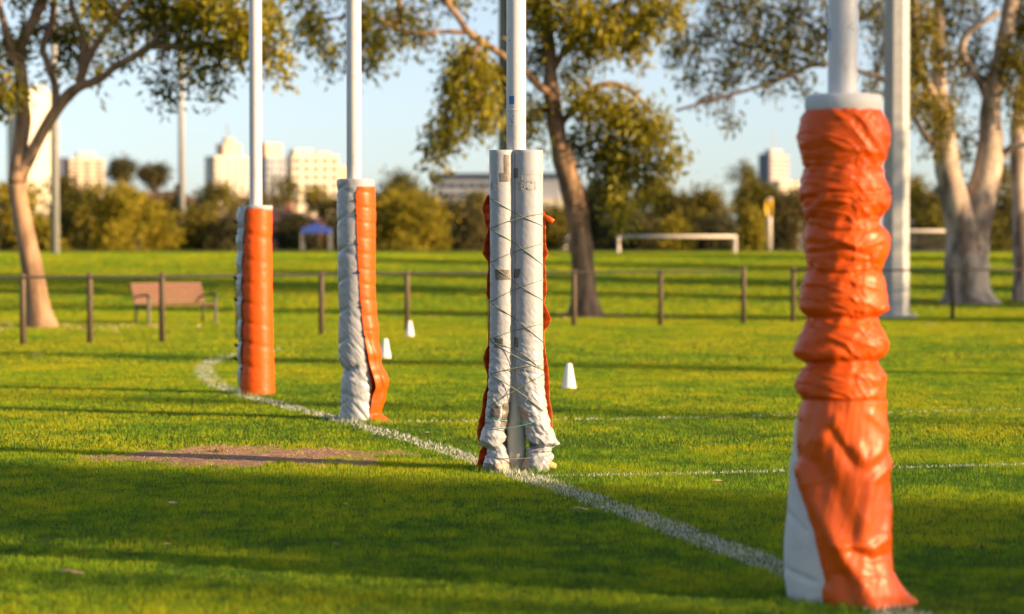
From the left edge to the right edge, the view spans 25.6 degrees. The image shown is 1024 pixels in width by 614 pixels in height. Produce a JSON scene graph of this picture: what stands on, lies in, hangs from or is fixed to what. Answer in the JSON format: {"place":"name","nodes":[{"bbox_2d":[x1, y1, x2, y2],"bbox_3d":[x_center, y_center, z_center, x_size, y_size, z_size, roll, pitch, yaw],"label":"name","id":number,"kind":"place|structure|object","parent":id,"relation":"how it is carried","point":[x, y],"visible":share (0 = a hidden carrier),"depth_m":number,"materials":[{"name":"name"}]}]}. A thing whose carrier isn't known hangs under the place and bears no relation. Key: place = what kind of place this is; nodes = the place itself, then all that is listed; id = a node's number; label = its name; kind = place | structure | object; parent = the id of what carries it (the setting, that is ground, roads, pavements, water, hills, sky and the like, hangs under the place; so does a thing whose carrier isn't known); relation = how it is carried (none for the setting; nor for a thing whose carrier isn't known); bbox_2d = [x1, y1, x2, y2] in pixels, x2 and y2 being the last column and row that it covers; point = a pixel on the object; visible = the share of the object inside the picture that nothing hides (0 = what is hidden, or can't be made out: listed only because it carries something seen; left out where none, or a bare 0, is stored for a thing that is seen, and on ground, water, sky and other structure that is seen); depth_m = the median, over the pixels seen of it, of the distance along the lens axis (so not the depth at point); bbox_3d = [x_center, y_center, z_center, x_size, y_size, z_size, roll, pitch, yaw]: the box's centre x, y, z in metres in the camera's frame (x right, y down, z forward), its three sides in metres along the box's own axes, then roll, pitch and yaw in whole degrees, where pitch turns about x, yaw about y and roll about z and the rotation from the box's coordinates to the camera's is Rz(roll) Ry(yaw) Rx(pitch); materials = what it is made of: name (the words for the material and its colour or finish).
{"place":"outdoors","nodes":[
{"label":"outdoors","id":0,"kind":"place"},
{"bbox_2d":[7,84,50,232],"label":"tower block","id":1,"kind":"structure","parent":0,"point":[41,166],"depth_m":615.55,"materials":[{"name":"beige concrete"}]},
{"bbox_2d":[59,152,104,225],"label":"tower block","id":2,"kind":"structure","parent":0,"point":[84,165],"depth_m":556.02,"materials":[{"name":"beige concrete"}]},
{"bbox_2d":[133,184,200,249],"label":"house","id":3,"kind":"structure","parent":0,"point":[161,192],"depth_m":214.01,"materials":[{"name":"brown tile"}]},
{"bbox_2d":[205,125,247,212],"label":"tower block","id":4,"kind":"structure","parent":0,"point":[228,161],"depth_m":517.62,"materials":[{"name":"beige concrete"}]},
{"bbox_2d":[215,202,326,249],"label":"house","id":5,"kind":"structure","parent":0,"point":[288,205],"depth_m":190.42,"materials":[{"name":"brown brick"}]},
{"bbox_2d":[262,143,285,208],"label":"tower block","id":6,"kind":"structure","parent":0,"point":[273,160],"depth_m":495.65,"materials":[{"name":"beige concrete"}]},
{"bbox_2d":[286,149,346,216],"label":"tower block","id":7,"kind":"structure","parent":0,"point":[306,165],"depth_m":476.69,"materials":[{"name":"beige concrete"}]},
{"bbox_2d":[429,170,568,249],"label":"low building","id":8,"kind":"structure","parent":0,"point":[461,182],"depth_m":323.02,"materials":[{"name":"grey concrete"}]},
{"bbox_2d":[448,183,455,186],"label":"window","id":9,"kind":"structure","parent":8,"relation":"in","point":[449,184],"depth_m":323.44,"materials":[{"name":"grey glass"}]},
{"bbox_2d":[458,183,465,186],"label":"window","id":10,"kind":"structure","parent":8,"relation":"in","point":[459,184],"depth_m":323.28,"materials":[{"name":"grey glass"}]},
{"bbox_2d":[468,183,475,186],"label":"window","id":11,"kind":"structure","parent":8,"relation":"in","point":[469,184],"depth_m":323.04,"materials":[{"name":"grey glass"}]},
{"bbox_2d":[0,250,1023,613],"bbox_3d":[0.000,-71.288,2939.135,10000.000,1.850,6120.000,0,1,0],"label":"ground","id":12,"kind":"structure","parent":0,"point":[220,596],"depth_m":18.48,"materials":[{"name":"green plant"}]},
{"bbox_2d":[0,178,50,249],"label":"bush","id":13,"kind":"object","parent":12,"relation":"on","point":[8,240],"visible":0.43,"depth_m":165.57,"materials":[{"name":"green plant"}]},
{"bbox_2d":[13,209,72,249],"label":"bush","id":14,"kind":"object","parent":12,"relation":"on","point":[42,226],"visible":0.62,"depth_m":159.48,"materials":[{"name":"green plant"}]},
{"bbox_2d":[50,0,59,252],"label":"light pole","id":15,"kind":"object","parent":12,"relation":"on","point":[55,238],"visible":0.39,"depth_m":106.73,"materials":[{"name":"metal"}]},
{"bbox_2d":[40,167,87,249],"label":"tree","id":16,"kind":"object","parent":12,"relation":"on","point":[66,188],"visible":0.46,"depth_m":180.98,"materials":[{"name":"green plant"}]},
{"bbox_2d":[58,569,83,573],"bbox_3d":[-2.372,1.421,12.140,0.132,0.027,0.038,0,1,-6],"label":"bark strip","id":17,"kind":"object","parent":12,"relation":"on","point":[71,570],"visible":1,"depth_m":12.13,"materials":[{"name":"brown wood"}]},
{"bbox_2d":[60,178,103,249],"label":"tree","id":18,"kind":"object","parent":12,"relation":"on","point":[78,210],"visible":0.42,"depth_m":176.94,"materials":[{"name":"green plant"}]},
{"bbox_2d":[104,152,141,186],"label":"tree","id":19,"kind":"object","parent":12,"relation":"on","point":[119,168],"visible":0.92,"depth_m":233.91,"materials":[{"name":"green plant"}]},
{"bbox_2d":[72,174,189,249],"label":"bush","id":20,"kind":"object","parent":12,"relation":"on","point":[123,206],"visible":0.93,"depth_m":163.43,"materials":[{"name":"green plant"}]},
{"bbox_2d":[0,0,304,327],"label":"gum tree","id":21,"kind":"object","parent":12,"relation":"on","point":[192,16],"visible":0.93,"depth_m":51.34,"materials":[{"name":"beige plant"}]},
{"bbox_2d":[133,159,174,191],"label":"tree","id":22,"kind":"object","parent":12,"relation":"on","point":[153,177],"visible":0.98,"depth_m":239.14,"materials":[{"name":"green plant"}]},
{"bbox_2d":[137,188,192,249],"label":"tree","id":23,"kind":"object","parent":12,"relation":"on","point":[174,206],"visible":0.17,"depth_m":197.02,"materials":[{"name":"green plant"}]},
{"bbox_2d":[130,282,217,323],"bbox_3d":[-8.238,-0.094,55.082,0.771,1.030,2.150,1,2,44],"label":"park bench","id":24,"kind":"object","parent":12,"relation":"on","point":[145,296],"visible":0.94,"depth_m":55.26,"materials":[{"name":"brown wood"}]},
{"bbox_2d":[178,37,184,249],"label":"light pole","id":25,"kind":"object","parent":12,"relation":"on","point":[181,174],"visible":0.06,"depth_m":177.56,"materials":[{"name":"metal"}]},
{"bbox_2d":[168,197,235,249],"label":"bush","id":26,"kind":"object","parent":12,"relation":"on","point":[196,219],"visible":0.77,"depth_m":167.08,"materials":[{"name":"green plant"}]},
{"bbox_2d":[185,174,245,248],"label":"tree","id":27,"kind":"object","parent":12,"relation":"on","point":[213,196],"visible":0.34,"depth_m":195.34,"materials":[{"name":"green plant"}]},
{"bbox_2d":[198,207,238,249],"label":"bush","id":28,"kind":"object","parent":12,"relation":"on","point":[224,229],"visible":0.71,"depth_m":165.18,"materials":[{"name":"green plant"}]},
{"bbox_2d":[193,348,281,397],"bbox_3d":[-4.148,0.890,33.621,1.271,0.080,13.500,0,1,-5],"label":"boundary line","id":29,"kind":"object","parent":12,"relation":"on","point":[206,361],"visible":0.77,"depth_m":31.76,"materials":[{"name":"paint"}]},
{"bbox_2d":[217,187,282,210],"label":"tree","id":30,"kind":"object","parent":12,"relation":"on","point":[264,200],"visible":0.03,"depth_m":203.87,"materials":[{"name":"green plant"}]},
{"bbox_2d":[80,445,425,468],"bbox_3d":[-2.195,1.270,19.251,2.944,0.025,2.200,0,1,0],"label":"soil patch","id":31,"kind":"object","parent":12,"relation":"on","point":[253,454],"visible":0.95,"depth_m":19.14,"materials":[{"name":"brown soil"}]},
{"bbox_2d":[209,444,231,452],"bbox_3d":[-2.533,1.220,19.562,0.216,0.089,0.216,0,1,0],"label":"straw clump","id":32,"kind":"object","parent":31,"relation":"on","point":[221,449],"visible":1,"depth_m":19.55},
{"bbox_2d":[85,443,429,468],"bbox_3d":[-2.153,1.260,19.188,2.747,0.047,2.196,1,2,30],"label":"dry straw","id":33,"kind":"object","parent":31,"relation":"on","point":[290,454],"visible":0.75,"depth_m":19.26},
{"bbox_2d":[233,0,275,394],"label":"padded post","id":34,"kind":"object","parent":12,"relation":"on","point":[254,346],"visible":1,"depth_m":27.56,"materials":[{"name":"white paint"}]},
{"bbox_2d":[265,170,304,210],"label":"tree","id":35,"kind":"object","parent":12,"relation":"on","point":[286,196],"visible":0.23,"depth_m":214.42,"materials":[{"name":"green plant"}]},
{"bbox_2d":[272,209,323,249],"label":"bush","id":36,"kind":"object","parent":12,"relation":"on","point":[287,235],"visible":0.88,"depth_m":171.26,"materials":[{"name":"green plant"}]},
{"bbox_2d":[301,223,331,249],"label":"canopy","id":37,"kind":"object","parent":12,"relation":"on","point":[316,228],"visible":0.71,"depth_m":156.96,"materials":[{"name":"blue fabric"}]},
{"bbox_2d":[298,180,336,224],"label":"tree","id":38,"kind":"object","parent":12,"relation":"on","point":[314,199],"visible":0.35,"depth_m":209.13,"materials":[{"name":"green plant"}]},
{"bbox_2d":[315,212,337,249],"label":"bush","id":39,"kind":"object","parent":12,"relation":"on","point":[333,227],"visible":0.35,"depth_m":174.88,"materials":[{"name":"green plant"}]},
{"bbox_2d":[322,185,379,223],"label":"tree","id":40,"kind":"object","parent":12,"relation":"on","point":[335,205],"depth_m":205.69,"materials":[{"name":"green plant"}]},
{"bbox_2d":[337,0,389,420],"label":"padded post","id":41,"kind":"object","parent":12,"relation":"on","point":[364,382],"visible":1,"depth_m":23.31,"materials":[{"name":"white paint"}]},
{"bbox_2d":[0,267,745,344],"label":"fence","id":42,"kind":"object","parent":12,"relation":"on","point":[161,276],"visible":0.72,"depth_m":47.27,"materials":[{"name":"brown wood"}]},
{"bbox_2d":[381,339,391,357],"bbox_3d":[-2.081,0.680,37.095,0.210,0.320,0.210,0,1,0],"label":"marker cone","id":43,"kind":"object","parent":12,"relation":"on","point":[385,350],"visible":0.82,"depth_m":37.04,"materials":[{"name":"white plastic"}]},
{"bbox_2d":[374,165,440,249],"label":"tree","id":44,"kind":"object","parent":12,"relation":"on","point":[400,181],"visible":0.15,"depth_m":185.39,"materials":[{"name":"green plant"}]},
{"bbox_2d":[405,321,413,336],"bbox_3d":[-2.114,0.446,46.634,0.210,0.320,0.210,0,1,0],"label":"marker cone","id":45,"kind":"object","parent":12,"relation":"on","point":[409,330],"visible":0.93,"depth_m":46.58,"materials":[{"name":"white plastic"}]},
{"bbox_2d":[376,175,460,249],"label":"bush","id":46,"kind":"object","parent":12,"relation":"on","point":[411,220],"visible":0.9,"depth_m":164.33,"materials":[{"name":"green plant"}]},
{"bbox_2d":[424,193,464,249],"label":"tree","id":47,"kind":"object","parent":12,"relation":"on","point":[450,201],"visible":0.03,"depth_m":197.39,"materials":[{"name":"green plant"}]},
{"bbox_2d":[439,198,487,249],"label":"bush","id":48,"kind":"object","parent":12,"relation":"on","point":[469,231],"visible":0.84,"depth_m":170.60,"materials":[{"name":"green plant"}]},
{"bbox_2d":[443,183,486,249],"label":"tree","id":49,"kind":"object","parent":12,"relation":"on","point":[476,197],"visible":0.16,"depth_m":189.40,"materials":[{"name":"green plant"}]},
{"bbox_2d":[282,0,699,316],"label":"gum tree","id":50,"kind":"object","parent":12,"relation":"on","point":[548,18],"visible":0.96,"depth_m":60.01,"materials":[{"name":"brown plant"}]},
{"bbox_2d":[498,0,506,149],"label":"light pole","id":51,"kind":"object","parent":12,"relation":"on","point":[502,33],"depth_m":61.68,"materials":[{"name":"metal"}]},
{"bbox_2d":[0,296,1023,547],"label":"leaf litter","id":52,"kind":"object","parent":12,"relation":"on","point":[428,316],"visible":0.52,"depth_m":53.98,"materials":[{"name":"plant"}]},
{"bbox_2d":[476,0,559,471],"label":"padded post","id":53,"kind":"object","parent":12,"relation":"on","point":[516,412],"visible":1,"depth_m":17.91,"materials":[{"name":"white paint"}]},
{"bbox_2d":[543,198,569,249],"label":"bush","id":54,"kind":"object","parent":12,"relation":"on","point":[557,230],"visible":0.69,"depth_m":170.98,"materials":[{"name":"green plant"}]},
{"bbox_2d":[561,363,575,388],"bbox_3d":[0.730,0.881,28.911,0.210,0.320,0.210,0,1,0],"label":"marker cone","id":55,"kind":"object","parent":12,"relation":"on","point":[568,380],"visible":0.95,"depth_m":28.86,"materials":[{"name":"white plastic"}]},
{"bbox_2d":[244,395,929,613],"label":"goal line","id":56,"kind":"object","parent":12,"relation":"on","point":[742,551],"visible":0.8,"depth_m":15.37,"materials":[{"name":"paint"}]},
{"bbox_2d":[561,180,615,249],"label":"tree","id":57,"kind":"object","parent":12,"relation":"on","point":[593,222],"visible":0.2,"depth_m":188.24,"materials":[{"name":"green plant"}]},
{"bbox_2d":[593,209,670,249],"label":"bush","id":58,"kind":"object","parent":12,"relation":"on","point":[609,241],"visible":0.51,"depth_m":168.63,"materials":[{"name":"green plant"}]},
{"bbox_2d":[621,182,680,246],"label":"tree","id":59,"kind":"object","parent":12,"relation":"on","point":[666,193],"visible":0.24,"depth_m":185.11,"materials":[{"name":"green plant"}]},
{"bbox_2d":[649,185,695,222],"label":"tree","id":60,"kind":"object","parent":12,"relation":"on","point":[683,195],"visible":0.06,"depth_m":198.33,"materials":[{"name":"green plant"}]},
{"bbox_2d":[649,210,701,249],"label":"bush","id":61,"kind":"object","parent":12,"relation":"on","point":[676,226],"visible":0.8,"depth_m":165.34,"materials":[{"name":"green plant"}]},
{"bbox_2d":[617,235,736,252],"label":"soccer goal","id":62,"kind":"object","parent":12,"relation":"on","point":[734,237],"visible":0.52,"depth_m":130.87,"materials":[{"name":"white metal"}]},
{"bbox_2d":[380,407,1019,422],"bbox_3d":[3.067,1.135,24.269,9.127,0.047,0.471,0,1,-16],"label":"goal square line","id":63,"kind":"object","parent":12,"relation":"on","point":[681,416],"visible":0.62,"depth_m":23.70,"materials":[{"name":"paint"}]},
{"bbox_2d":[671,175,741,248],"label":"tree","id":64,"kind":"object","parent":12,"relation":"on","point":[700,203],"visible":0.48,"depth_m":183.36,"materials":[{"name":"green plant"}]},
{"bbox_2d":[688,203,741,249],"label":"bush","id":65,"kind":"object","parent":12,"relation":"on","point":[712,225],"visible":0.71,"depth_m":168.91,"materials":[{"name":"green plant"}]},
{"bbox_2d":[722,157,767,228],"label":"tree","id":66,"kind":"object","parent":12,"relation":"on","point":[744,170],"visible":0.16,"depth_m":204.52,"materials":[{"name":"green plant"}]},
{"bbox_2d":[731,202,775,249],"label":"bush","id":67,"kind":"object","parent":12,"relation":"on","point":[752,234],"visible":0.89,"depth_m":163.51,"materials":[{"name":"green plant"}]},
{"bbox_2d":[731,173,787,249],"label":"tree","id":68,"kind":"object","parent":12,"relation":"on","point":[756,194],"visible":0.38,"depth_m":189.27,"materials":[{"name":"green plant"}]},
{"bbox_2d":[765,198,772,249],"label":"flag post","id":69,"kind":"object","parent":12,"relation":"on","point":[768,208],"visible":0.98,"depth_m":156.75,"materials":[{"name":"white fabric"}]},
{"bbox_2d":[762,180,806,249],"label":"tree","id":70,"kind":"object","parent":12,"relation":"on","point":[787,231],"visible":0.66,"depth_m":178.77,"materials":[{"name":"green plant"}]},
{"bbox_2d":[546,462,1022,476],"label":"goal square line","id":71,"kind":"object","parent":12,"relation":"on","point":[557,474],"visible":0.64,"depth_m":17.85,"materials":[{"name":"paint"}]},
{"bbox_2d":[654,0,1023,304],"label":"gum tree","id":72,"kind":"object","parent":12,"relation":"on","point":[968,214],"visible":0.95,"depth_m":69.57,"materials":[{"name":"grey plant"}]},
{"bbox_2d":[784,0,917,608],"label":"padded post","id":73,"kind":"object","parent":12,"relation":"on","point":[838,536],"visible":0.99,"depth_m":11.15,"materials":[{"name":"orange plastic"}]},
{"bbox_2d":[878,0,917,317],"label":"light pole","id":74,"kind":"object","parent":12,"relation":"on","point":[895,221],"visible":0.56,"depth_m":59.64,"materials":[{"name":"metal"}]},
{"bbox_2d":[791,267,1023,321],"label":"fence","id":75,"kind":"object","parent":12,"relation":"on","point":[952,270],"visible":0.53,"depth_m":58.69,"materials":[{"name":"brown wood"}]},
{"bbox_2d":[909,169,941,249],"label":"tree","id":76,"kind":"object","parent":12,"relation":"on","point":[918,195],"visible":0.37,"depth_m":178.78,"materials":[{"name":"green plant"}]},
{"bbox_2d":[909,202,945,249],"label":"bush","id":77,"kind":"object","parent":12,"relation":"on","point":[934,219],"visible":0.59,"depth_m":168.97,"materials":[{"name":"green plant"}]},
{"bbox_2d":[909,229,945,252],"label":"soccer goal","id":78,"kind":"object","parent":12,"relation":"on","point":[927,231],"visible":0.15,"depth_m":131.38,"materials":[{"name":"white metal"}]},
{"bbox_2d":[924,181,994,216],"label":"tree","id":79,"kind":"object","parent":12,"relation":"on","point":[937,191],"visible":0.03,"depth_m":195.93,"materials":[{"name":"green plant"}]},
{"bbox_2d":[990,210,1011,249],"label":"bush","id":80,"kind":"object","parent":12,"relation":"on","point":[999,240],"visible":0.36,"depth_m":166.61,"materials":[{"name":"green plant"}]},
{"bbox_2d":[994,156,1011,248],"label":"tree","id":81,"kind":"object","parent":12,"relation":"on","point":[1005,206],"visible":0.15,"depth_m":175.11,"materials":[{"name":"green plant"}]},
{"bbox_2d":[1001,191,1011,237],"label":"tree","id":82,"kind":"object","parent":12,"relation":"on","point":[1010,196],"visible":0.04,"depth_m":171.63,"materials":[{"name":"green plant"}]},
{"bbox_2d":[1003,20,1023,301],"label":"gum tree","id":83,"kind":"object","parent":12,"relation":"on","point":[1017,168],"visible":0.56,"depth_m":71.22,"materials":[{"name":"grey plant"}]},
{"bbox_2d":[0,0,1023,249],"label":"sky","id":84,"kind":"structure","parent":0,"point":[315,118],"materials":[{"name":"blue"}]},
{"bbox_2d":[758,130,788,192],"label":"tower block","id":85,"kind":"structure","parent":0,"point":[773,164],"depth_m":637.11,"materials":[{"name":"beige glass"}]},
{"bbox_2d":[770,181,800,249],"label":"tower block","id":86,"kind":"structure","parent":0,"point":[786,184],"depth_m":556.98,"materials":[{"name":"beige concrete"}]}
]}

